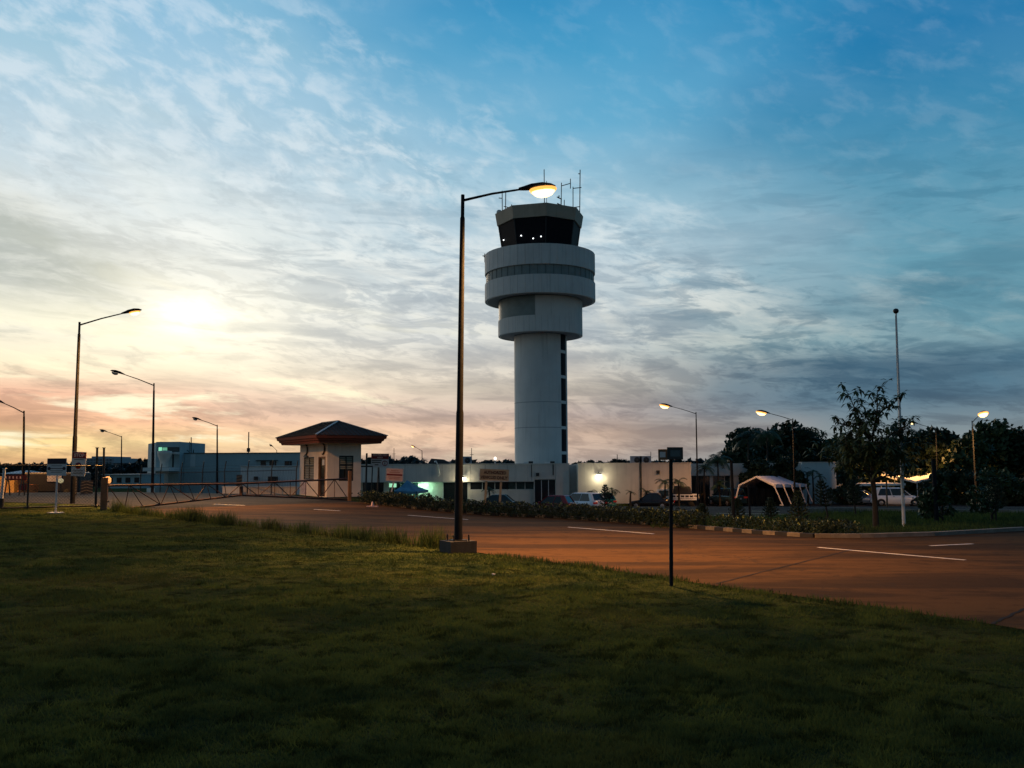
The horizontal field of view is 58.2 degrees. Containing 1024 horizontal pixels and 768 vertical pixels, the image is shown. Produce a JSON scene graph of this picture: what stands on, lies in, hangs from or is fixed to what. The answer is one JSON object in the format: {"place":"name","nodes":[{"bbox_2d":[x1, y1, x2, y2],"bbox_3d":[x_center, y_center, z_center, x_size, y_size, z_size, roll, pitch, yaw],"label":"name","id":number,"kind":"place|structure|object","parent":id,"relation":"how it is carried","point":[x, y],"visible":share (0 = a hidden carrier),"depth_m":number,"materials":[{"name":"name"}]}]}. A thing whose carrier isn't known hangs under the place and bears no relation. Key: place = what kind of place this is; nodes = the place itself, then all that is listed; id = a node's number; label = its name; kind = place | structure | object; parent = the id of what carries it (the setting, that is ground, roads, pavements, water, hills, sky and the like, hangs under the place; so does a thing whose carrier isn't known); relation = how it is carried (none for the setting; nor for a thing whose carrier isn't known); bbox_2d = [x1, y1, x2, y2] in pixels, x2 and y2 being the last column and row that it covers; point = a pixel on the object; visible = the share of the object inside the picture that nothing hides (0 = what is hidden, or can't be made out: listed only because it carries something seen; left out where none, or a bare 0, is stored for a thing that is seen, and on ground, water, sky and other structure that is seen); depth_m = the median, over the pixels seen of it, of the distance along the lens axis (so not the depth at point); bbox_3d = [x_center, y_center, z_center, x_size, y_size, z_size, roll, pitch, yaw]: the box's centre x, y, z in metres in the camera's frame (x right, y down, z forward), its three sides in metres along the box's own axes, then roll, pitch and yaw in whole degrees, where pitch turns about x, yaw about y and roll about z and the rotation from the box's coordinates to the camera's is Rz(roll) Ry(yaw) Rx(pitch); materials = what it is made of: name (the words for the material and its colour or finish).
{"place":"outdoors","nodes":[
{"label":"outdoors","id":0,"kind":"place"},
{"bbox_2d":[3,492,353,508],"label":"yard","id":1,"kind":"structure","parent":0,"point":[170,497],"depth_m":47.67,"materials":[{"name":"concrete"}]},
{"bbox_2d":[0,476,21,492],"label":"ochre shed","id":2,"kind":"structure","parent":1,"relation":"on","point":[12,487],"depth_m":71.62,"materials":[{"name":"paint"}]},
{"bbox_2d":[0,400,24,490],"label":"street lamp","id":3,"kind":"object","parent":1,"relation":"on","point":[23,449],"visible":0.8,"depth_m":65.87,"materials":[{"name":"grey metal"}]},
{"bbox_2d":[4,475,26,494],"bbox_3d":[-27.942,5.688,51.709,1.266,1.157,0.648,0,-5,0],"label":"road barrier","id":4,"kind":"object","parent":1,"relation":"on","point":[13,477],"visible":0.79,"depth_m":51.71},
{"bbox_2d":[25,472,90,491],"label":"shed","id":5,"kind":"object","parent":1,"relation":"on","point":[45,478],"visible":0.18,"depth_m":66.79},
{"bbox_2d":[80,480,92,492],"bbox_3d":[-25.741,6.284,55.725,0.730,0.890,0.110,0,-5,0],"label":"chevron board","id":6,"kind":"object","parent":1,"relation":"on","point":[84,486],"visible":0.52,"depth_m":55.69,"materials":[{"name":"metal"}]},
{"bbox_2d":[70,308,141,502],"bbox_3d":[-19.235,0.993,43.602,3.057,9.240,0.385,0,-5,0],"label":"street lamp","id":7,"kind":"object","parent":1,"relation":"on","point":[134,311],"visible":0.98,"depth_m":43.61,"materials":[{"name":"grey metal"}]},
{"bbox_2d":[71,452,86,475],"bbox_3d":[-20.270,3.747,43.082,0.706,1.155,0.130,0,-5,0],"label":"entry sign","id":8,"kind":"object","parent":7,"relation":"attached to","point":[78,458],"visible":0.81,"depth_m":43.04,"materials":[{"name":"white metal"}]},
{"bbox_2d":[110,370,154,491],"bbox_3d":[-24.771,3.052,59.984,3.094,8.017,0.360,0,-5,0],"label":"street lamp","id":9,"kind":"object","parent":1,"relation":"on","point":[115,372],"visible":0.95,"depth_m":59.97,"materials":[{"name":"grey metal"}]},
{"bbox_2d":[101,474,163,487],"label":"long grey shed","id":10,"kind":"structure","parent":1,"relation":"on","point":[125,478],"depth_m":94.53,"materials":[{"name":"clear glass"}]},
{"bbox_2d":[140,460,297,494],"bbox_3d":[-19.982,6.418,61.681,15.383,2.522,0.112,-4,-6,31],"label":"barbed fence","id":11,"kind":"object","parent":1,"relation":"on","point":[202,472],"visible":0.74,"depth_m":61.37,"materials":[{"name":"grey metal"}]},
{"bbox_2d":[108,478,347,507],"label":"swing gate","id":12,"kind":"structure","parent":1,"relation":"on","point":[223,496],"depth_m":44.51,"materials":[{"name":"brown metal"}]},
{"bbox_2d":[275,420,387,497],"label":"guardhouse","id":13,"kind":"structure","parent":1,"relation":"on","point":[330,449],"depth_m":55.39,"materials":[{"name":"paint"}]},
{"bbox_2d":[304,457,313,479],"bbox_3d":[-12.544,5.234,57.098,0.120,1.395,1.718,3,-6,-33],"label":"louvre window","id":14,"kind":"structure","parent":13,"relation":"in","point":[308,461],"depth_m":57.14,"materials":[{"name":"grey glass"}]},
{"bbox_2d":[339,456,352,480],"bbox_3d":[-9.994,5.068,55.305,0.922,1.513,0.120,3,-6,-33],"label":"louvre window","id":15,"kind":"structure","parent":13,"relation":"in","point":[345,462],"depth_m":55.28,"materials":[{"name":"grey glass"}]},
{"bbox_2d":[0,486,1023,767],"bbox_3d":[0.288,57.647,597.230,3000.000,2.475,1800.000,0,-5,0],"label":"ground","id":16,"kind":"structure","parent":0,"point":[232,562],"depth_m":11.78,"materials":[{"name":"green plant"}]},
{"bbox_2d":[0,465,101,508],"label":"chain link fence","id":17,"kind":"object","parent":16,"relation":"on","point":[46,506],"visible":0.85,"depth_m":39.30,"materials":[{"name":"metal"}]},
{"bbox_2d":[47,458,66,512],"bbox_3d":[-18.312,4.091,37.008,0.776,2.193,0.300,0,-5,0],"label":"direction sign","id":18,"kind":"object","parent":16,"relation":"on","point":[56,467],"visible":0.99,"depth_m":36.99,"materials":[{"name":"metal"}]},
{"bbox_2d":[0,461,147,487],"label":"woods","id":19,"kind":"object","parent":16,"relation":"on","point":[130,468],"visible":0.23,"depth_m":172.22,"materials":[{"name":"green plant"}]},
{"bbox_2d":[100,478,109,509],"bbox_3d":[-17.446,4.798,39.442,0.338,1.563,0.260,1,-6,-17],"label":"gate post","id":20,"kind":"object","parent":16,"relation":"on","point":[104,493],"visible":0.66,"depth_m":39.32,"materials":[{"name":"concrete"}]},
{"bbox_2d":[86,456,137,464],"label":"distant block","id":21,"kind":"structure","parent":16,"relation":"on","point":[108,460],"depth_m":419.84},
{"bbox_2d":[192,417,217,492],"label":"street lamp","id":22,"kind":"object","parent":16,"relation":"on","point":[195,418],"visible":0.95,"depth_m":117.68,"materials":[{"name":"grey metal"}]},
{"bbox_2d":[143,432,299,492],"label":"terminal hall","id":23,"kind":"structure","parent":16,"relation":"on","point":[171,457],"depth_m":117.52,"materials":[{"name":"teal concrete"}]},
{"bbox_2d":[243,487,295,494],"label":"wall","id":24,"kind":"structure","parent":16,"relation":"on","point":[277,489],"depth_m":60.52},
{"bbox_2d":[107,497,464,548],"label":"roadside weeds","id":25,"kind":"object","parent":16,"relation":"on","point":[344,533],"visible":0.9,"depth_m":28.82,"materials":[{"name":"green plant"}]},
{"bbox_2d":[361,453,378,491],"bbox_3d":[-9.098,5.648,56.754,1.793,2.808,0.162,0,-5,0],"label":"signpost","id":26,"kind":"object","parent":16,"relation":"on","point":[366,461],"visible":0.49,"depth_m":56.70,"materials":[{"name":"grey metal"}]},
{"bbox_2d":[386,468,403,491],"bbox_3d":[-7.110,6.000,55.713,1.086,1.832,0.099,0,-5,0],"label":"notice board","id":27,"kind":"object","parent":16,"relation":"on","point":[394,474],"visible":0.98,"depth_m":55.71,"materials":[{"name":"white metal"}]},
{"bbox_2d":[361,455,506,464],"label":"woods","id":28,"kind":"object","parent":16,"relation":"on","point":[483,462],"visible":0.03,"depth_m":203.30,"materials":[{"name":"green plant"}]},
{"bbox_2d":[479,469,508,502],"bbox_3d":[-0.970,5.552,49.737,1.632,1.951,0.128,0,-5,0],"label":"authorized sign","id":29,"kind":"object","parent":16,"relation":"on","point":[500,475],"visible":0.99,"depth_m":49.74,"materials":[{"name":"metal"}]},
{"bbox_2d":[439,182,556,553],"bbox_3d":[-0.328,-0.419,23.257,3.016,9.566,0.947,0,-5,0],"label":"street lamp","id":30,"kind":"object","parent":16,"relation":"on","point":[458,543],"visible":0.98,"depth_m":23.13,"materials":[{"name":"metal"}]},
{"bbox_2d":[361,461,691,505],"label":"office block","id":31,"kind":"structure","parent":16,"relation":"on","point":[531,483],"depth_m":87.57,"materials":[{"name":"paint"}]},
{"bbox_2d":[363,482,383,492],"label":"glazed door","id":32,"kind":"structure","parent":31,"relation":"in","point":[374,484],"depth_m":88.47,"materials":[{"name":"black glass"}]},
{"bbox_2d":[443,482,467,500],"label":"glazed door","id":33,"kind":"structure","parent":31,"relation":"in","point":[448,487],"depth_m":88.38,"materials":[{"name":"black glass"}]},
{"bbox_2d":[470,482,507,489],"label":"window","id":34,"kind":"structure","parent":31,"relation":"in","point":[473,485],"depth_m":88.27,"materials":[{"name":"black glass"}]},
{"bbox_2d":[508,482,533,489],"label":"window","id":35,"kind":"structure","parent":31,"relation":"in","point":[511,485],"depth_m":88.27,"materials":[{"name":"black glass"}]},
{"bbox_2d":[534,479,555,503],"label":"glazed door","id":36,"kind":"structure","parent":31,"relation":"in","point":[543,488],"depth_m":87.69,"materials":[{"name":"black glass"}]},
{"bbox_2d":[598,484,612,504],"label":"young conifer","id":37,"kind":"object","parent":16,"relation":"on","point":[605,494],"visible":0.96,"depth_m":51.58,"materials":[{"name":"green plant"}]},
{"bbox_2d":[572,457,722,463],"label":"woods","id":38,"kind":"object","parent":16,"relation":"on","point":[700,460],"visible":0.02,"depth_m":216.11,"materials":[{"name":"green plant"}]},
{"bbox_2d":[658,447,682,585],"bbox_3d":[2.839,2.393,16.308,0.434,2.543,0.134,0,-5,0],"label":"signpost","id":39,"kind":"object","parent":16,"relation":"on","point":[670,454],"visible":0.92,"depth_m":16.35,"materials":[{"name":"black metal"}]},
{"bbox_2d":[695,464,714,503],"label":"palm","id":40,"kind":"object","parent":16,"relation":"on","point":[704,466],"visible":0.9,"depth_m":89.36,"materials":[{"name":"green plant"}]},
{"bbox_2d":[703,451,733,505],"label":"palm","id":41,"kind":"object","parent":16,"relation":"on","point":[717,458],"visible":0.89,"depth_m":90.47,"materials":[{"name":"green plant"}]},
{"bbox_2d":[432,545,1017,631],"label":"edge grass","id":42,"kind":"structure","parent":16,"relation":"on","point":[596,567],"depth_m":16.07,"materials":[{"name":"green plant"}]},
{"bbox_2d":[730,461,734,523],"bbox_3d":[8.333,4.152,34.754,0.175,2.513,0.136,0,-5,0],"label":"steel post","id":43,"kind":"object","parent":16,"relation":"on","point":[732,488],"visible":0.68,"depth_m":34.72,"materials":[{"name":"grey metal"}]},
{"bbox_2d":[727,498,745,518],"bbox_3d":[9.174,5.154,37.633,0.773,1.046,0.665,-2,-5,14],"label":"young conifer","id":44,"kind":"object","parent":16,"relation":"on","point":[738,506],"visible":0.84,"depth_m":37.58,"materials":[{"name":"green plant"}]},
{"bbox_2d":[721,443,764,462],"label":"tree","id":45,"kind":"object","parent":16,"relation":"on","point":[739,454],"visible":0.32,"depth_m":105.04,"materials":[{"name":"green plant"}]},
{"bbox_2d":[691,463,800,503],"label":"wing","id":46,"kind":"structure","parent":16,"relation":"on","point":[738,469],"depth_m":93.81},
{"bbox_2d":[692,476,709,503],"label":"glazed door","id":47,"kind":"structure","parent":46,"relation":"in","point":[700,478],"depth_m":93.90,"materials":[{"name":"black glass"}]},
{"bbox_2d":[713,476,729,493],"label":"window","id":48,"kind":"structure","parent":46,"relation":"in","point":[725,478],"depth_m":93.97,"materials":[{"name":"black glass"}]},
{"bbox_2d":[739,478,793,503],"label":"glazed door","id":49,"kind":"structure","parent":46,"relation":"in","point":[769,492],"depth_m":93.85,"materials":[{"name":"black glass"}]},
{"bbox_2d":[732,431,761,459],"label":"palm","id":50,"kind":"object","parent":16,"relation":"on","point":[749,437],"visible":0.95,"depth_m":99.65,"materials":[{"name":"green plant"}]},
{"bbox_2d":[738,458,777,504],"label":"tree","id":51,"kind":"object","parent":16,"relation":"on","point":[760,467],"visible":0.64,"depth_m":90.58,"materials":[{"name":"green plant"}]},
{"bbox_2d":[723,426,803,461],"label":"tree","id":52,"kind":"object","parent":16,"relation":"on","point":[775,451],"visible":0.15,"depth_m":107.36,"materials":[{"name":"green plant"}]},
{"bbox_2d":[751,428,783,460],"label":"palm","id":53,"kind":"object","parent":16,"relation":"on","point":[764,434],"visible":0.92,"depth_m":100.68,"materials":[{"name":"green plant"}]},
{"bbox_2d":[762,497,779,519],"bbox_3d":[10.666,5.183,37.920,0.657,1.042,0.705,4,-7,-42],"label":"young conifer","id":54,"kind":"object","parent":16,"relation":"on","point":[770,509],"visible":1,"depth_m":37.89,"materials":[{"name":"green plant"}]},
{"bbox_2d":[711,514,864,532],"bbox_3d":[8.806,4.629,30.238,1.691,0.567,5.511,5,-7,-43],"label":"hedge","id":55,"kind":"object","parent":16,"relation":"on","point":[821,526],"visible":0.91,"depth_m":29.62,"materials":[{"name":"green plant"}]},
{"bbox_2d":[769,456,810,504],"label":"tree","id":56,"kind":"object","parent":16,"relation":"on","point":[783,466],"visible":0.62,"depth_m":91.30,"materials":[{"name":"green plant"}]},
{"bbox_2d":[765,419,821,461],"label":"tree","id":57,"kind":"object","parent":16,"relation":"on","point":[804,437],"visible":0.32,"depth_m":110.73,"materials":[{"name":"green plant"}]},
{"bbox_2d":[787,490,810,520],"bbox_3d":[10.371,4.544,33.234,0.831,1.454,0.864,-4,-7,38],"label":"young conifer","id":58,"kind":"object","parent":16,"relation":"on","point":[798,501],"visible":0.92,"depth_m":33.24,"materials":[{"name":"green plant"}]},
{"bbox_2d":[797,448,827,461],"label":"tree","id":59,"kind":"object","parent":16,"relation":"on","point":[814,457],"visible":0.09,"depth_m":109.86,"materials":[{"name":"green plant"}]},
{"bbox_2d":[799,462,836,503],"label":"rounded store","id":60,"kind":"structure","parent":16,"relation":"on","point":[825,470],"depth_m":95.60,"materials":[{"name":"paint"}]},
{"bbox_2d":[812,480,836,517],"bbox_3d":[13.274,4.916,38.849,1.117,1.758,1.052,0,-5,0],"label":"young conifer","id":61,"kind":"object","parent":16,"relation":"on","point":[821,484],"visible":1,"depth_m":38.84,"materials":[{"name":"green plant"}]},
{"bbox_2d":[631,507,1023,531],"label":"verge grass","id":62,"kind":"structure","parent":16,"relation":"on","point":[964,523],"depth_m":36.31,"materials":[{"name":"green plant"}]},
{"bbox_2d":[357,490,711,527],"bbox_3d":[-0.041,5.299,40.340,2.825,1.147,21.359,5,-7,-44],"label":"hedge","id":63,"kind":"object","parent":62,"relation":"on","point":[594,512],"visible":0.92,"depth_m":39.16,"materials":[{"name":"green plant"}]},
{"bbox_2d":[825,467,866,504],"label":"tree","id":64,"kind":"object","parent":16,"relation":"on","point":[841,480],"visible":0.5,"depth_m":92.28,"materials":[{"name":"green plant"}]},
{"bbox_2d":[819,436,881,492],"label":"tree","id":65,"kind":"object","parent":16,"relation":"on","point":[829,453],"visible":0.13,"depth_m":105.96,"materials":[{"name":"green plant"}]},
{"bbox_2d":[839,475,866,514],"bbox_3d":[15.263,5.038,41.142,1.170,1.927,1.040,0,-5,0],"label":"young conifer","id":66,"kind":"object","parent":16,"relation":"on","point":[851,488],"visible":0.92,"depth_m":41.14,"materials":[{"name":"green plant"}]},
{"bbox_2d":[804,378,932,527],"bbox_3d":[12.908,2.567,33.044,4.483,5.357,3.592,0,-5,0],"label":"broad leaved tree","id":67,"kind":"object","parent":16,"relation":"on","point":[856,451],"visible":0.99,"depth_m":32.72,"materials":[{"name":"green plant"}]},
{"bbox_2d":[876,444,903,486],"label":"tree","id":68,"kind":"object","parent":16,"relation":"on","point":[882,480],"visible":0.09,"depth_m":112.36,"materials":[{"name":"green plant"}]},
{"bbox_2d":[893,308,905,525],"bbox_3d":[14.370,1.240,34.041,0.219,8.181,0.254,-5,-7,44],"label":"flagpole","id":69,"kind":"object","parent":16,"relation":"on","point":[896,311],"visible":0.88,"depth_m":34.08,"materials":[{"name":"metal"}]},
{"bbox_2d":[887,468,931,495],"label":"tree","id":70,"kind":"object","parent":16,"relation":"on","point":[910,488],"visible":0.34,"depth_m":100.86,"materials":[{"name":"green plant"}]},
{"bbox_2d":[891,435,934,482],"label":"tree","id":71,"kind":"object","parent":16,"relation":"on","point":[923,456],"visible":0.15,"depth_m":109.21,"materials":[{"name":"green plant"}]},
{"bbox_2d":[931,459,938,522],"bbox_3d":[16.695,4.250,36.313,0.210,2.605,0.189,0,-5,0],"label":"trunk","id":72,"kind":"object","parent":16,"relation":"on","point":[935,496],"visible":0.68,"depth_m":36.27,"materials":[{"name":"brown plant"}]},
{"bbox_2d":[912,424,959,470],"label":"tree","id":73,"kind":"object","parent":16,"relation":"on","point":[945,437],"visible":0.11,"depth_m":107.24,"materials":[{"name":"green plant"}]},
{"bbox_2d":[915,481,957,520],"bbox_3d":[16.988,4.743,36.881,1.409,1.728,1.857,-4,-6,34],"label":"sapling","id":74,"kind":"object","parent":16,"relation":"on","point":[944,499],"visible":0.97,"depth_m":36.50,"materials":[{"name":"green plant"}]},
{"bbox_2d":[928,467,980,504],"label":"tree","id":75,"kind":"object","parent":16,"relation":"on","point":[960,479],"visible":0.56,"depth_m":92.32,"materials":[{"name":"green plant"}]},
{"bbox_2d":[941,434,994,493],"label":"tree","id":76,"kind":"object","parent":16,"relation":"on","point":[959,453],"visible":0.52,"depth_m":98.31,"materials":[{"name":"green plant"}]},
{"bbox_2d":[957,418,1021,475],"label":"tree","id":77,"kind":"object","parent":16,"relation":"on","point":[999,435],"visible":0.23,"depth_m":104.07,"materials":[{"name":"green plant"}]},
{"bbox_2d":[965,467,1023,520],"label":"sapling","id":78,"kind":"object","parent":16,"relation":"on","point":[1008,483],"visible":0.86,"depth_m":37.06,"materials":[{"name":"green plant"}]},
{"bbox_2d":[968,474,1023,505],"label":"tree","id":79,"kind":"object","parent":16,"relation":"on","point":[1016,499],"visible":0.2,"depth_m":88.82,"materials":[{"name":"green plant"}]},
{"bbox_2d":[982,477,1009,521],"bbox_3d":[19.223,4.614,36.516,0.975,1.916,0.946,5,-7,-44],"label":"young conifer","id":80,"kind":"object","parent":16,"relation":"on","point":[994,499],"visible":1,"depth_m":36.51,"materials":[{"name":"green plant"}]},
{"bbox_2d":[0,0,1023,464],"label":"sky","id":81,"kind":"structure","parent":0,"point":[276,187],"materials":[{"name":"blue"}]},
{"bbox_2d":[144,502,1023,629],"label":"road","id":82,"kind":"structure","parent":0,"point":[983,579],"depth_m":22.62,"materials":[{"name":"grey asphalt"}]},
{"bbox_2d":[219,504,962,559],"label":"road markings","id":83,"kind":"object","parent":82,"relation":"on","point":[818,547],"visible":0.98,"depth_m":24.99,"materials":[{"name":"paint"}]},
{"bbox_2d":[360,500,1023,537],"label":"kerb","id":84,"kind":"structure","parent":82,"relation":"on","point":[869,535],"depth_m":29.55,"materials":[{"name":"concrete"}]},
{"bbox_2d":[283,494,1023,515],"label":"car park","id":85,"kind":"structure","parent":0,"point":[714,509],"depth_m":49.96,"materials":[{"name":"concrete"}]},
{"bbox_2d":[241,465,299,494],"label":"white store","id":86,"kind":"structure","parent":85,"relation":"on","point":[267,473],"depth_m":73.65,"materials":[{"name":"paint"}]},
{"bbox_2d":[371,453,388,490],"bbox_3d":[-8.290,5.708,57.754,1.124,2.695,0.120,0,-5,0],"label":"restricted sign","id":87,"kind":"object","parent":85,"relation":"on","point":[379,460],"visible":0.96,"depth_m":57.79,"materials":[{"name":"white metal"}]},
{"bbox_2d":[394,480,427,496],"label":"blue gazebo","id":88,"kind":"object","parent":85,"relation":"on","point":[408,487],"visible":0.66,"depth_m":80.50,"materials":[{"name":"blue fabric"}]},
{"bbox_2d":[482,494,518,505],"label":"parked car","id":89,"kind":"object","parent":85,"relation":"on","point":[495,497],"visible":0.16,"depth_m":71.80,"materials":[{"name":"grey metal"}]},
{"bbox_2d":[482,169,594,462],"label":"control tower","id":90,"kind":"structure","parent":85,"relation":"on","point":[539,276],"depth_m":94.77,"materials":[{"name":"white concrete"}]},
{"bbox_2d":[499,295,534,319],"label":"lower window","id":91,"kind":"structure","parent":90,"relation":"in","point":[525,304],"depth_m":94.47,"materials":[{"name":"grey glass"}]},
{"bbox_2d":[532,495,576,505],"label":"parked car","id":92,"kind":"object","parent":85,"relation":"on","point":[564,499],"visible":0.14,"depth_m":72.16,"materials":[{"name":"metal"}]},
{"bbox_2d":[570,492,607,505],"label":"parked car","id":93,"kind":"object","parent":85,"relation":"on","point":[591,498],"visible":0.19,"depth_m":75.69,"materials":[{"name":"white metal"}]},
{"bbox_2d":[628,493,674,505],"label":"parked car","id":94,"kind":"object","parent":85,"relation":"on","point":[653,499],"visible":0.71,"depth_m":82.68,"materials":[{"name":"black metal"}]},
{"bbox_2d":[657,488,696,505],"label":"pickup truck","id":95,"kind":"object","parent":85,"relation":"on","point":[690,503],"visible":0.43,"depth_m":84.38,"materials":[{"name":"white metal"}]},
{"bbox_2d":[673,486,692,498],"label":"truck load","id":96,"kind":"object","parent":95,"relation":"on","point":[683,490],"visible":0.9,"depth_m":84.51},
{"bbox_2d":[660,403,698,505],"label":"street lamp","id":97,"kind":"object","parent":85,"relation":"on","point":[664,406],"visible":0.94,"depth_m":78.75,"materials":[{"name":"grey metal"}]},
{"bbox_2d":[708,488,747,506],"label":"parked car","id":98,"kind":"object","parent":85,"relation":"on","point":[726,497],"visible":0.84,"depth_m":87.98,"materials":[{"name":"black metal"}]},
{"bbox_2d":[735,476,812,505],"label":"marquee","id":99,"kind":"object","parent":85,"relation":"on","point":[775,481],"visible":0.87,"depth_m":86.34,"materials":[{"name":"fabric"}]},
{"bbox_2d":[756,410,795,506],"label":"street lamp","id":100,"kind":"object","parent":85,"relation":"on","point":[761,412],"visible":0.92,"depth_m":79.79,"materials":[{"name":"grey metal"}]},
{"bbox_2d":[870,487,918,505],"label":"parked car","id":101,"kind":"object","parent":85,"relation":"on","point":[894,495],"visible":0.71,"depth_m":88.69,"materials":[{"name":"white metal"}]},
{"bbox_2d":[793,507,1023,512],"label":"verge kerb","id":102,"kind":"structure","parent":85,"relation":"on","point":[886,509],"depth_m":45.72,"materials":[{"name":"concrete"}]},
{"bbox_2d":[896,473,930,495],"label":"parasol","id":103,"kind":"object","parent":85,"relation":"on","point":[916,479],"visible":0.31,"depth_m":99.24,"materials":[{"name":"white fabric"}]},
{"bbox_2d":[972,411,988,503],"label":"street lamp","id":104,"kind":"object","parent":85,"relation":"on","point":[982,414],"visible":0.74,"depth_m":75.55,"materials":[{"name":"metal"}]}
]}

